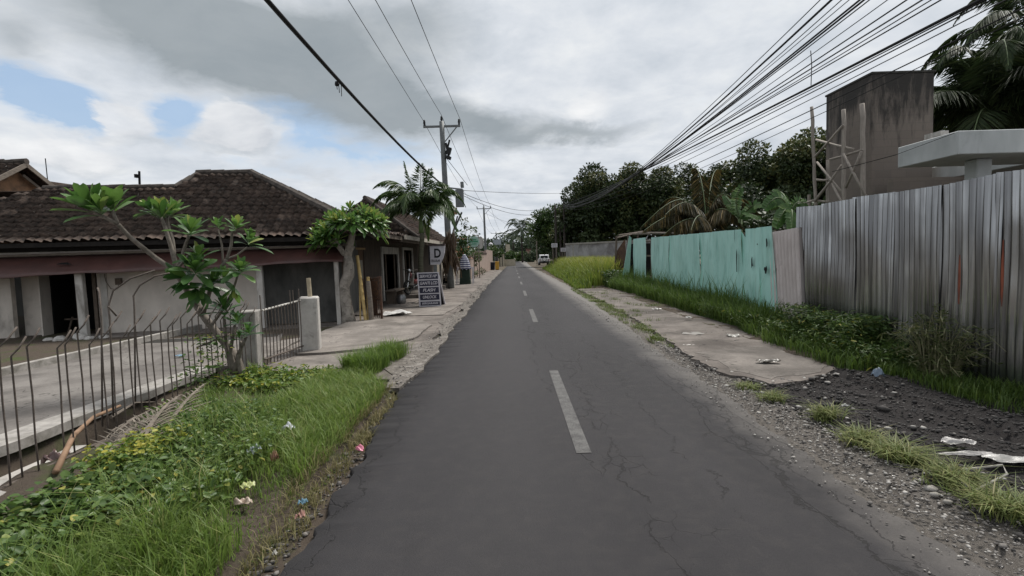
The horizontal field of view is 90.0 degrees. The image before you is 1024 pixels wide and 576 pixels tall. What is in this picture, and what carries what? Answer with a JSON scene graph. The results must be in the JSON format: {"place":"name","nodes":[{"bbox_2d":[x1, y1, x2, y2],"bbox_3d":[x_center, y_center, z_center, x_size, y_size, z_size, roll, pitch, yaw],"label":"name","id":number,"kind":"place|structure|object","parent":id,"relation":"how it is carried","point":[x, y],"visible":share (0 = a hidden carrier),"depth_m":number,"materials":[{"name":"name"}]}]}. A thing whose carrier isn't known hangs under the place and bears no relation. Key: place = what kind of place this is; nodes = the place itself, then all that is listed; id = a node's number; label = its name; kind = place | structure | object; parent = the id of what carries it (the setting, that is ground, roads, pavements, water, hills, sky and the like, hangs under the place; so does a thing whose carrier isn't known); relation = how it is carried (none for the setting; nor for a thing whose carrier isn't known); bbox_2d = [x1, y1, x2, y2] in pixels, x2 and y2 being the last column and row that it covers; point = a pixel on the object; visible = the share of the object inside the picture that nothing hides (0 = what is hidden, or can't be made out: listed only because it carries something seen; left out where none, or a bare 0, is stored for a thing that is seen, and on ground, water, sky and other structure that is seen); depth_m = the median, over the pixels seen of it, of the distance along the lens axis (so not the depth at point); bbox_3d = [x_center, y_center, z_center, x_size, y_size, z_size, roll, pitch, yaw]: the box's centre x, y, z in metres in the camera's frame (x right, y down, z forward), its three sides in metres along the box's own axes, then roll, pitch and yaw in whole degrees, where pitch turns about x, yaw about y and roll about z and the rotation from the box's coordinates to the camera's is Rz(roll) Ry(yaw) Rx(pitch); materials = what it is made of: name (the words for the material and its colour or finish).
{"place":"outdoors","nodes":[
{"label":"outdoors","id":0,"kind":"place"},
{"bbox_2d":[2,492,256,575],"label":"verge grass","id":1,"kind":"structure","parent":0,"point":[178,564],"depth_m":2.73,"materials":[{"name":"plant"}]},
{"bbox_2d":[0,382,307,575],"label":"ground cover plants","id":2,"kind":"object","parent":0,"point":[37,571],"depth_m":3.22,"materials":[{"name":"plant"}]},
{"bbox_2d":[67,322,339,339],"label":"porch floor","id":3,"kind":"structure","parent":0,"point":[330,324],"depth_m":13.13,"materials":[{"name":"concrete"}]},
{"bbox_2d":[252,361,397,483],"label":"verge grass","id":4,"kind":"structure","parent":0,"point":[373,388],"depth_m":5.22,"materials":[{"name":"plant"}]},
{"bbox_2d":[288,318,431,355],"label":"driveway","id":5,"kind":"structure","parent":0,"point":[343,338],"depth_m":11.10,"materials":[{"name":"concrete"}]},
{"bbox_2d":[265,270,497,380],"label":"pavement","id":6,"kind":"structure","parent":0,"point":[459,292],"depth_m":14.33,"materials":[{"name":"concrete"}]},
{"bbox_2d":[238,309,262,368],"bbox_3d":[-4.106,0.872,8.062,0.260,1.040,0.320,-2,4,-9],"label":"concrete post","id":7,"kind":"object","parent":6,"relation":"on","point":[256,343],"visible":0.38,"depth_m":7.92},
{"bbox_2d":[298,278,321,350],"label":"gate pillar","id":8,"kind":"structure","parent":6,"relation":"on","point":[310,319],"depth_m":9.25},
{"bbox_2d":[259,289,303,364],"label":"wire gate","id":9,"kind":"structure","parent":8,"relation":"attached to","point":[274,307],"depth_m":8.64,"materials":[{"name":"metal"}]},
{"bbox_2d":[272,355,351,371],"bbox_3d":[-2.930,1.229,8.209,1.570,0.060,1.324,-2,4,0],"label":"pavement patch","id":10,"kind":"object","parent":6,"relation":"on","point":[320,361],"visible":0.28,"depth_m":8.31,"materials":[{"name":"concrete"}]},
{"bbox_2d":[356,255,366,319],"bbox_3d":[-4.051,0.024,13.788,0.098,1.814,0.444,-5,5,-40],"label":"bamboo pole","id":11,"kind":"object","parent":6,"relation":"on","point":[361,287],"visible":0.97,"depth_m":13.76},
{"bbox_2d":[331,334,415,374],"bbox_3d":[-2.053,0.999,8.181,1.071,0.408,2.385,-1,4,13],"label":"grass tuft","id":12,"kind":"object","parent":6,"relation":"on","point":[381,356],"visible":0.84,"depth_m":7.63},
{"bbox_2d":[370,276,382,318],"bbox_3d":[-3.785,0.277,14.177,0.557,1.205,0.084,1,4,36],"label":"wooden post","id":13,"kind":"object","parent":6,"relation":"on","point":[376,288],"visible":0.73,"depth_m":14.10,"materials":[{"name":"wood"}]},
{"bbox_2d":[369,161,465,272],"bbox_3d":[-3.535,-2.106,19.334,3.666,5.328,3.738,-2,4,0],"label":"palm tree","id":14,"kind":"object","parent":6,"relation":"on","point":[429,200],"visible":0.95,"depth_m":18.73,"materials":[{"name":"plant"}]},
{"bbox_2d":[428,244,445,271],"bbox_3d":[-2.835,-0.580,19.577,0.645,2.184,0.300,-2,4,0],"label":"lightbox sign","id":15,"kind":"object","parent":6,"relation":"on","point":[436,252],"visible":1,"depth_m":19.45,"materials":[{"name":"white"}]},
{"bbox_2d":[423,116,463,288],"bbox_3d":[-3.578,-4.451,27.187,2.166,9.238,0.570,-1,4,7],"label":"utility pole","id":16,"kind":"object","parent":6,"relation":"on","point":[446,149],"visible":0.79,"depth_m":26.99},
{"bbox_2d":[265,0,439,181],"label":"overhead cable","id":17,"kind":"object","parent":16,"relation":"attached to","point":[270,3],"visible":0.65,"depth_m":9.72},
{"bbox_2d":[442,229,461,280],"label":"dry palm fronds","id":18,"kind":"object","parent":16,"relation":"attached to","point":[450,254],"visible":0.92,"depth_m":26.77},
{"bbox_2d":[383,302,463,315],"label":"pavement ramp","id":19,"kind":"structure","parent":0,"point":[415,309],"depth_m":16.14,"materials":[{"name":"concrete"}]},
{"bbox_2d":[417,272,445,306],"bbox_3d":[-2.749,0.049,17.516,0.930,1.187,0.597,-2,4,-8],"label":"sidewalk sign","id":20,"kind":"object","parent":19,"relation":"on","point":[430,291],"visible":1,"depth_m":17.26,"materials":[{"name":"black"}]},
{"bbox_2d":[384,270,502,392],"bbox_3d":[-1.627,-0.370,33.239,0.925,0.060,53.598,-2,4,0],"label":"shoulder","id":21,"kind":"object","parent":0,"point":[405,361],"visible":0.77,"depth_m":8.82},
{"bbox_2d":[388,284,486,388],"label":"gravel","id":22,"kind":"structure","parent":21,"relation":"on","point":[438,336],"depth_m":10.93,"materials":[{"name":"gravel"}]},
{"bbox_2d":[456,267,473,284],"bbox_3d":[-2.892,-0.757,31.609,1.029,1.040,0.845,-2,4,0],"label":"roadside stall","id":23,"kind":"object","parent":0,"point":[466,277],"visible":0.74,"depth_m":31.35},
{"bbox_2d":[0,255,1023,575],"bbox_3d":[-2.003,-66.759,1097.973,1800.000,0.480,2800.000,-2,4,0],"label":"ground","id":24,"kind":"structure","parent":0,"point":[38,347],"depth_m":4.44,"materials":[{"name":"gravel"}]},
{"bbox_2d":[0,158,55,243],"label":"gable house","id":25,"kind":"structure","parent":24,"relation":"on","point":[22,174],"depth_m":15.44,"materials":[{"name":"tile"}]},
{"bbox_2d":[0,445,85,484],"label":"concrete curb","id":26,"kind":"object","parent":24,"relation":"on","point":[4,479],"depth_m":4.99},
{"bbox_2d":[52,405,120,474],"bbox_3d":[-3.913,1.356,4.692,0.143,0.233,1.295,-3,4,-19],"label":"curved stick","id":27,"kind":"object","parent":24,"relation":"on","point":[61,459],"visible":0.83,"depth_m":4.44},
{"bbox_2d":[0,445,193,575],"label":"weeds","id":28,"kind":"object","parent":24,"relation":"on","point":[39,500],"visible":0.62,"depth_m":3.16,"materials":[{"name":"green plant"}]},
{"bbox_2d":[1,324,201,375],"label":"yard kerb","id":29,"kind":"structure","parent":24,"relation":"on","point":[23,366],"depth_m":9.71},
{"bbox_2d":[0,367,215,456],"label":"yard edge","id":30,"kind":"object","parent":24,"relation":"on","point":[48,428],"visible":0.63,"depth_m":5.72,"materials":[{"name":"concrete"}]},
{"bbox_2d":[0,270,255,495],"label":"wire fence","id":31,"kind":"object","parent":24,"relation":"on","point":[113,391],"visible":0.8,"depth_m":5.08,"materials":[{"name":"metal"}]},
{"bbox_2d":[0,334,282,433],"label":"yard slab","id":32,"kind":"structure","parent":24,"relation":"on","point":[46,386],"depth_m":7.72,"materials":[{"name":"concrete"}]},
{"bbox_2d":[90,383,206,450],"bbox_3d":[-3.473,1.277,4.960,0.903,0.285,2.102,-3,4,-18],"label":"dry palm debris","id":33,"kind":"object","parent":24,"relation":"on","point":[165,409],"visible":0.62,"depth_m":4.75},
{"bbox_2d":[49,182,272,380],"bbox_3d":[-4.608,0.012,7.073,2.525,2.846,1.212,-2,4,-12],"label":"frangipani","id":34,"kind":"object","parent":24,"relation":"on","point":[95,199],"visible":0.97,"depth_m":6.94,"materials":[{"name":"green plant"}]},
{"bbox_2d":[79,397,291,531],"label":"weeds","id":35,"kind":"object","parent":24,"relation":"on","point":[214,443],"visible":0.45,"depth_m":3.97,"materials":[{"name":"green plant"}]},
{"bbox_2d":[71,419,194,472],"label":"weeds","id":36,"kind":"object","parent":35,"relation":"on","point":[108,453],"visible":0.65,"depth_m":3.94,"materials":[{"name":"green plant"}]},
{"bbox_2d":[167,331,235,397],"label":"weeds","id":37,"kind":"object","parent":24,"relation":"on","point":[202,361],"visible":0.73,"depth_m":6.51,"materials":[{"name":"green plant"}]},
{"bbox_2d":[0,169,407,338],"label":"house","id":38,"kind":"structure","parent":24,"relation":"on","point":[48,288],"depth_m":13.45,"materials":[{"name":"tile"}]},
{"bbox_2d":[41,360,378,575],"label":"verge grass","id":39,"kind":"structure","parent":24,"relation":"on","point":[253,466],"depth_m":3.79,"materials":[{"name":"plant"}]},
{"bbox_2d":[197,338,299,365],"bbox_3d":[-5.134,1.214,9.778,1.491,0.050,2.858,-2,4,-6],"label":"yard apron","id":40,"kind":"object","parent":24,"relation":"on","point":[205,362],"visible":0.27,"depth_m":9.64,"materials":[{"name":"concrete"}]},
{"bbox_2d":[208,361,340,392],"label":"weeds","id":41,"kind":"object","parent":24,"relation":"on","point":[286,374],"visible":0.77,"depth_m":6.88,"materials":[{"name":"green plant"}]},
{"bbox_2d":[199,295,263,376],"bbox_3d":[-3.830,0.659,7.026,0.746,1.177,0.526,0,4,19],"label":"frangipani","id":42,"kind":"object","parent":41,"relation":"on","point":[233,363],"visible":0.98,"depth_m":7.09,"materials":[{"name":"green plant"}]},
{"bbox_2d":[234,381,400,575],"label":"verge grass","id":43,"kind":"structure","parent":24,"relation":"on","point":[366,437],"depth_m":3.75,"materials":[{"name":"plant"}]},
{"bbox_2d":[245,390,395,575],"bbox_3d":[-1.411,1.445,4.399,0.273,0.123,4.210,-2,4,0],"label":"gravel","id":44,"kind":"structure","parent":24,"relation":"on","point":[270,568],"depth_m":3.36,"materials":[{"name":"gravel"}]},
{"bbox_2d":[304,200,389,323],"bbox_3d":[-4.318,-0.612,13.605,2.310,3.408,2.018,-2,4,0],"label":"frangipani tree","id":45,"kind":"object","parent":24,"relation":"on","point":[363,221],"visible":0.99,"depth_m":13.32,"materials":[{"name":"green plant"}]},
{"bbox_2d":[255,195,445,315],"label":"shop building","id":46,"kind":"structure","parent":24,"relation":"on","point":[386,261],"depth_m":21.17,"materials":[{"name":"brown paint"}]},
{"bbox_2d":[454,229,473,260],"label":"flowering shrub","id":47,"kind":"object","parent":24,"relation":"on","point":[463,251],"visible":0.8,"depth_m":34.77,"materials":[{"name":"green plant"}]},
{"bbox_2d":[456,250,492,278],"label":"pink wall","id":48,"kind":"structure","parent":24,"relation":"on","point":[486,260],"depth_m":53.55,"materials":[{"name":"paint"}]},
{"bbox_2d":[499,218,533,261],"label":"palm tree","id":49,"kind":"object","parent":24,"relation":"on","point":[520,228],"visible":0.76,"depth_m":123.99,"materials":[{"name":"green plant"}]},
{"bbox_2d":[456,234,614,260],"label":"wood","id":50,"kind":"object","parent":24,"relation":"on","point":[517,246],"visible":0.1,"depth_m":184.43,"materials":[{"name":"green plant"}]},
{"bbox_2d":[525,202,562,259],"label":"broadleaf tree","id":51,"kind":"object","parent":24,"relation":"on","point":[543,222],"visible":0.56,"depth_m":73.03,"materials":[{"name":"green plant"}]},
{"bbox_2d":[562,197,565,256],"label":"utility pole","id":52,"kind":"object","parent":24,"relation":"on","point":[564,235],"visible":0.74,"depth_m":59.62,"materials":[{"name":"concrete"}]},
{"bbox_2d":[563,0,832,206],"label":"overhead cable","id":53,"kind":"object","parent":52,"relation":"attached to","point":[790,37],"visible":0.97,"depth_m":11.15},
{"bbox_2d":[572,0,860,207],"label":"overhead cable","id":54,"kind":"object","parent":52,"relation":"attached to","point":[835,19],"visible":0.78,"depth_m":10.22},
{"bbox_2d":[569,0,864,208],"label":"overhead cable","id":55,"kind":"object","parent":52,"relation":"attached to","point":[835,22],"visible":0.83,"depth_m":10.27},
{"bbox_2d":[564,0,869,204],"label":"overhead cable","id":56,"kind":"object","parent":52,"relation":"attached to","point":[782,66],"visible":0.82,"depth_m":9.66,"materials":[{"name":"rubber"}]},
{"bbox_2d":[568,0,906,205],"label":"overhead cable","id":57,"kind":"object","parent":52,"relation":"attached to","point":[790,76],"visible":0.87,"depth_m":9.59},
{"bbox_2d":[565,0,922,206],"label":"overhead cable","id":58,"kind":"object","parent":52,"relation":"attached to","point":[803,73],"visible":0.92,"depth_m":9.10,"materials":[{"name":"rubber"}]},
{"bbox_2d":[571,0,930,205],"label":"overhead cable","id":59,"kind":"object","parent":52,"relation":"attached to","point":[804,76],"visible":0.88,"depth_m":9.12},
{"bbox_2d":[563,0,940,208],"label":"overhead cable","id":60,"kind":"object","parent":52,"relation":"attached to","point":[822,68],"visible":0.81,"depth_m":8.68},
{"bbox_2d":[565,0,982,203],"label":"overhead cable","id":61,"kind":"object","parent":52,"relation":"attached to","point":[904,38],"visible":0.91,"depth_m":8.53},
{"bbox_2d":[566,0,985,204],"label":"overhead cable","id":62,"kind":"object","parent":52,"relation":"attached to","point":[838,75],"visible":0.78,"depth_m":8.50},
{"bbox_2d":[566,0,991,205],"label":"overhead cable","id":63,"kind":"object","parent":52,"relation":"attached to","point":[840,77],"visible":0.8,"depth_m":8.51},
{"bbox_2d":[579,0,1005,204],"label":"overhead cable","id":64,"kind":"object","parent":52,"relation":"attached to","point":[853,77],"visible":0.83,"depth_m":8.25,"materials":[{"name":"rubber"}]},
{"bbox_2d":[569,17,1023,209],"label":"overhead cable","id":65,"kind":"object","parent":52,"relation":"attached to","point":[857,96],"visible":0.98,"depth_m":8.52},
{"bbox_2d":[574,7,1023,207],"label":"overhead cable","id":66,"kind":"object","parent":52,"relation":"attached to","point":[859,87],"visible":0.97,"depth_m":8.40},
{"bbox_2d":[542,254,623,288],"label":"field grass","id":67,"kind":"structure","parent":24,"relation":"on","point":[577,272],"depth_m":29.99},
{"bbox_2d":[557,161,616,241],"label":"broadleaf tree","id":68,"kind":"object","parent":24,"relation":"on","point":[590,180],"visible":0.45,"depth_m":58.77,"materials":[{"name":"green plant"}]},
{"bbox_2d":[565,239,650,258],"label":"boundary wall","id":69,"kind":"structure","parent":24,"relation":"on","point":[606,248],"depth_m":53.79,"materials":[{"name":"concrete"}]},
{"bbox_2d":[597,161,648,240],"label":"broadleaf tree","id":70,"kind":"object","parent":24,"relation":"on","point":[626,208],"visible":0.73,"depth_m":57.83,"materials":[{"name":"green plant"}]},
{"bbox_2d":[571,288,674,347],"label":"verge grass","id":71,"kind":"structure","parent":24,"relation":"on","point":[637,325],"depth_m":13.09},
{"bbox_2d":[614,231,673,277],"bbox_3d":[6.809,-1.560,24.982,2.895,2.887,10.042,-2,4,0],"label":"lean to shed","id":72,"kind":"object","parent":24,"relation":"on","point":[620,252],"visible":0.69,"depth_m":26.89,"materials":[{"name":"metal"}]},
{"bbox_2d":[634,165,687,236],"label":"broadleaf tree","id":73,"kind":"object","parent":24,"relation":"on","point":[655,197],"visible":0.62,"depth_m":56.06,"materials":[{"name":"green plant"}]},
{"bbox_2d":[552,178,825,253],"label":"thicket","id":74,"kind":"object","parent":24,"relation":"on","point":[766,220],"visible":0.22,"depth_m":57.16,"materials":[{"name":"green plant"}]},
{"bbox_2d":[673,161,704,200],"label":"broadleaf tree","id":75,"kind":"object","parent":24,"relation":"on","point":[687,178],"visible":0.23,"depth_m":61.77,"materials":[{"name":"green plant"}]},
{"bbox_2d":[603,265,788,326],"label":"tall grass","id":76,"kind":"structure","parent":24,"relation":"on","point":[681,299],"depth_m":13.90,"materials":[{"name":"plant"}]},
{"bbox_2d":[623,226,777,312],"bbox_3d":[5.636,-0.854,17.772,0.532,2.449,14.961,-2,4,0],"label":"teal fence","id":77,"kind":"object","parent":24,"relation":"on","point":[724,256],"visible":0.72,"depth_m":13.69,"materials":[{"name":"metal"}]},
{"bbox_2d":[640,168,760,236],"bbox_3d":[8.582,-2.845,22.511,4.310,5.687,7.979,0,4,27],"label":"young coconut palm","id":78,"kind":"object","parent":24,"relation":"on","point":[685,217],"visible":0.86,"depth_m":21.07,"materials":[{"name":"green plant"}]},
{"bbox_2d":[699,159,741,229],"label":"broadleaf tree","id":79,"kind":"object","parent":24,"relation":"on","point":[727,173],"visible":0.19,"depth_m":57.17,"materials":[{"name":"green plant"}]},
{"bbox_2d":[617,313,839,385],"bbox_3d":[2.995,0.934,10.048,1.760,0.055,7.865,-2,4,-12],"label":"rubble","id":80,"kind":"object","parent":24,"relation":"on","point":[771,384],"visible":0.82,"depth_m":6.56,"materials":[{"name":"stone"}]},
{"bbox_2d":[722,185,761,249],"bbox_3d":[8.935,-1.899,19.475,1.009,4.125,2.054,-2,4,-9],"label":"banana plant","id":81,"kind":"object","parent":24,"relation":"on","point":[744,214],"visible":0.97,"depth_m":19.82,"materials":[{"name":"green plant"}]},
{"bbox_2d":[721,137,783,221],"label":"broadleaf tree","id":82,"kind":"object","parent":24,"relation":"on","point":[760,175],"visible":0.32,"depth_m":50.06,"materials":[{"name":"green plant"}]},
{"bbox_2d":[740,387,796,403],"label":"grass tuft","id":83,"kind":"object","parent":24,"relation":"on","point":[771,395],"visible":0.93,"depth_m":5.67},
{"bbox_2d":[762,189,807,229],"bbox_3d":[7.271,-1.065,13.551,0.971,3.299,1.708,1,4,37],"label":"banana plant","id":84,"kind":"object","parent":24,"relation":"on","point":[783,202],"visible":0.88,"depth_m":13.24,"materials":[{"name":"green plant"}]},
{"bbox_2d":[770,227,805,319],"bbox_3d":[5.439,-0.151,10.059,0.180,2.020,1.527,-1,4,5],"label":"grey panel","id":85,"kind":"object","parent":24,"relation":"on","point":[787,248],"visible":0.73,"depth_m":9.92,"materials":[{"name":"metal"}]},
{"bbox_2d":[763,126,825,204],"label":"broadleaf tree","id":86,"kind":"object","parent":24,"relation":"on","point":[792,159],"visible":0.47,"depth_m":45.70,"materials":[{"name":"green plant"}]},
{"bbox_2d":[690,297,911,370],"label":"tall grass","id":87,"kind":"structure","parent":24,"relation":"on","point":[797,345],"depth_m":7.79,"materials":[{"name":"plant"}]},
{"bbox_2d":[688,299,921,370],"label":"weeds","id":88,"kind":"object","parent":24,"relation":"on","point":[837,347],"visible":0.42,"depth_m":7.32,"materials":[{"name":"green plant"}]},
{"bbox_2d":[798,398,867,424],"bbox_3d":[3.031,1.190,4.927,0.691,0.210,0.668,1,5,41],"label":"grass tuft","id":89,"kind":"object","parent":24,"relation":"on","point":[827,414],"visible":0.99,"depth_m":4.90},
{"bbox_2d":[770,301,898,348],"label":"weeds","id":90,"kind":"object","parent":24,"relation":"on","point":[850,329],"visible":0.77,"depth_m":7.55,"materials":[{"name":"green plant"}]},
{"bbox_2d":[803,103,866,205],"bbox_3d":[8.454,-2.233,13.472,0.710,5.573,2.551,-2,4,0],"label":"bamboo scaffold","id":91,"kind":"object","parent":24,"relation":"on","point":[861,183],"visible":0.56,"depth_m":13.04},
{"bbox_2d":[825,419,910,450],"bbox_3d":[2.965,1.254,4.292,0.711,0.200,0.766,-2,4,0],"label":"grass tuft","id":92,"kind":"object","parent":24,"relation":"on","point":[854,435],"visible":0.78,"depth_m":4.33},
{"bbox_2d":[796,169,1023,391],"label":"zinc fence","id":93,"kind":"object","parent":24,"relation":"on","point":[955,250],"visible":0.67,"depth_m":6.53,"materials":[{"name":"metal"}]},
{"bbox_2d":[839,428,1017,468],"bbox_3d":[3.029,1.252,3.977,1.010,0.223,1.097,-2,4,0],"label":"grass tuft","id":94,"kind":"object","parent":24,"relation":"on","point":[900,452],"visible":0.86,"depth_m":3.93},
{"bbox_2d":[877,303,1003,382],"bbox_3d":[5.020,0.659,6.010,0.862,0.981,1.394,-2,4,0],"label":"straggly bush","id":95,"kind":"object","parent":24,"relation":"on","point":[942,348],"visible":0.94,"depth_m":5.97,"materials":[{"name":"green plant"}]},
{"bbox_2d":[878,353,1023,412],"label":"verge grass","id":96,"kind":"structure","parent":24,"relation":"on","point":[966,387],"depth_m":5.51,"materials":[{"name":"plant"}]},
{"bbox_2d":[895,450,1020,497],"bbox_3d":[3.048,1.283,3.535,0.803,0.189,0.724,-2,4,0],"label":"grass tuft","id":97,"kind":"object","parent":24,"relation":"on","point":[939,471],"visible":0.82,"depth_m":3.51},
{"bbox_2d":[917,460,1023,529],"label":"grass tuft","id":98,"kind":"object","parent":24,"relation":"on","point":[1005,504],"visible":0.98,"depth_m":3.13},
{"bbox_2d":[921,0,1023,119],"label":"coconut palm","id":99,"kind":"object","parent":24,"relation":"on","point":[1000,10],"visible":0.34,"depth_m":17.93,"materials":[{"name":"green plant"}]},
{"bbox_2d":[927,26,1023,132],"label":"coconut palm","id":100,"kind":"object","parent":24,"relation":"on","point":[959,109],"visible":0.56,"depth_m":16.22,"materials":[{"name":"green plant"}]},
{"bbox_2d":[0,0,1023,250],"label":"sky","id":101,"kind":"structure","parent":0,"point":[106,92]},
{"bbox_2d":[279,261,995,575],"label":"road","id":102,"kind":"structure","parent":0,"point":[535,422],"depth_m":3.73,"materials":[{"name":"asphalt"}]},
{"bbox_2d":[577,288,835,384],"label":"pavement","id":103,"kind":"structure","parent":0,"point":[672,326],"depth_m":10.00,"materials":[{"name":"concrete"}]},
{"bbox_2d":[697,345,824,378],"bbox_3d":[3.644,1.067,7.536,1.450,0.020,2.273,-2,4,0],"label":"pavement patch","id":104,"kind":"object","parent":103,"relation":"on","point":[742,359],"visible":0.96,"depth_m":7.37,"materials":[{"name":"concrete"}]},
{"bbox_2d":[574,296,1015,575],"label":"gravel","id":105,"kind":"structure","parent":0,"point":[869,502],"depth_m":3.78,"materials":[{"name":"gravel"}]},
{"bbox_2d":[655,341,1023,575],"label":"gravel","id":106,"kind":"structure","parent":0,"point":[944,516],"depth_m":3.73,"materials":[{"name":"gravel"}]},
{"bbox_2d":[731,368,1023,541],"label":"gravel","id":107,"kind":"structure","parent":0,"point":[882,408],"depth_m":4.91,"materials":[{"name":"gravel"}]},
{"bbox_2d":[981,453,1023,462],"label":"plastic sheet","id":108,"kind":"object","parent":107,"relation":"on","point":[1004,458],"visible":1,"depth_m":3.86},
{"bbox_2d":[825,70,1023,202],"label":"unfinished building","id":109,"kind":"structure","parent":0,"point":[907,148],"depth_m":13.32,"materials":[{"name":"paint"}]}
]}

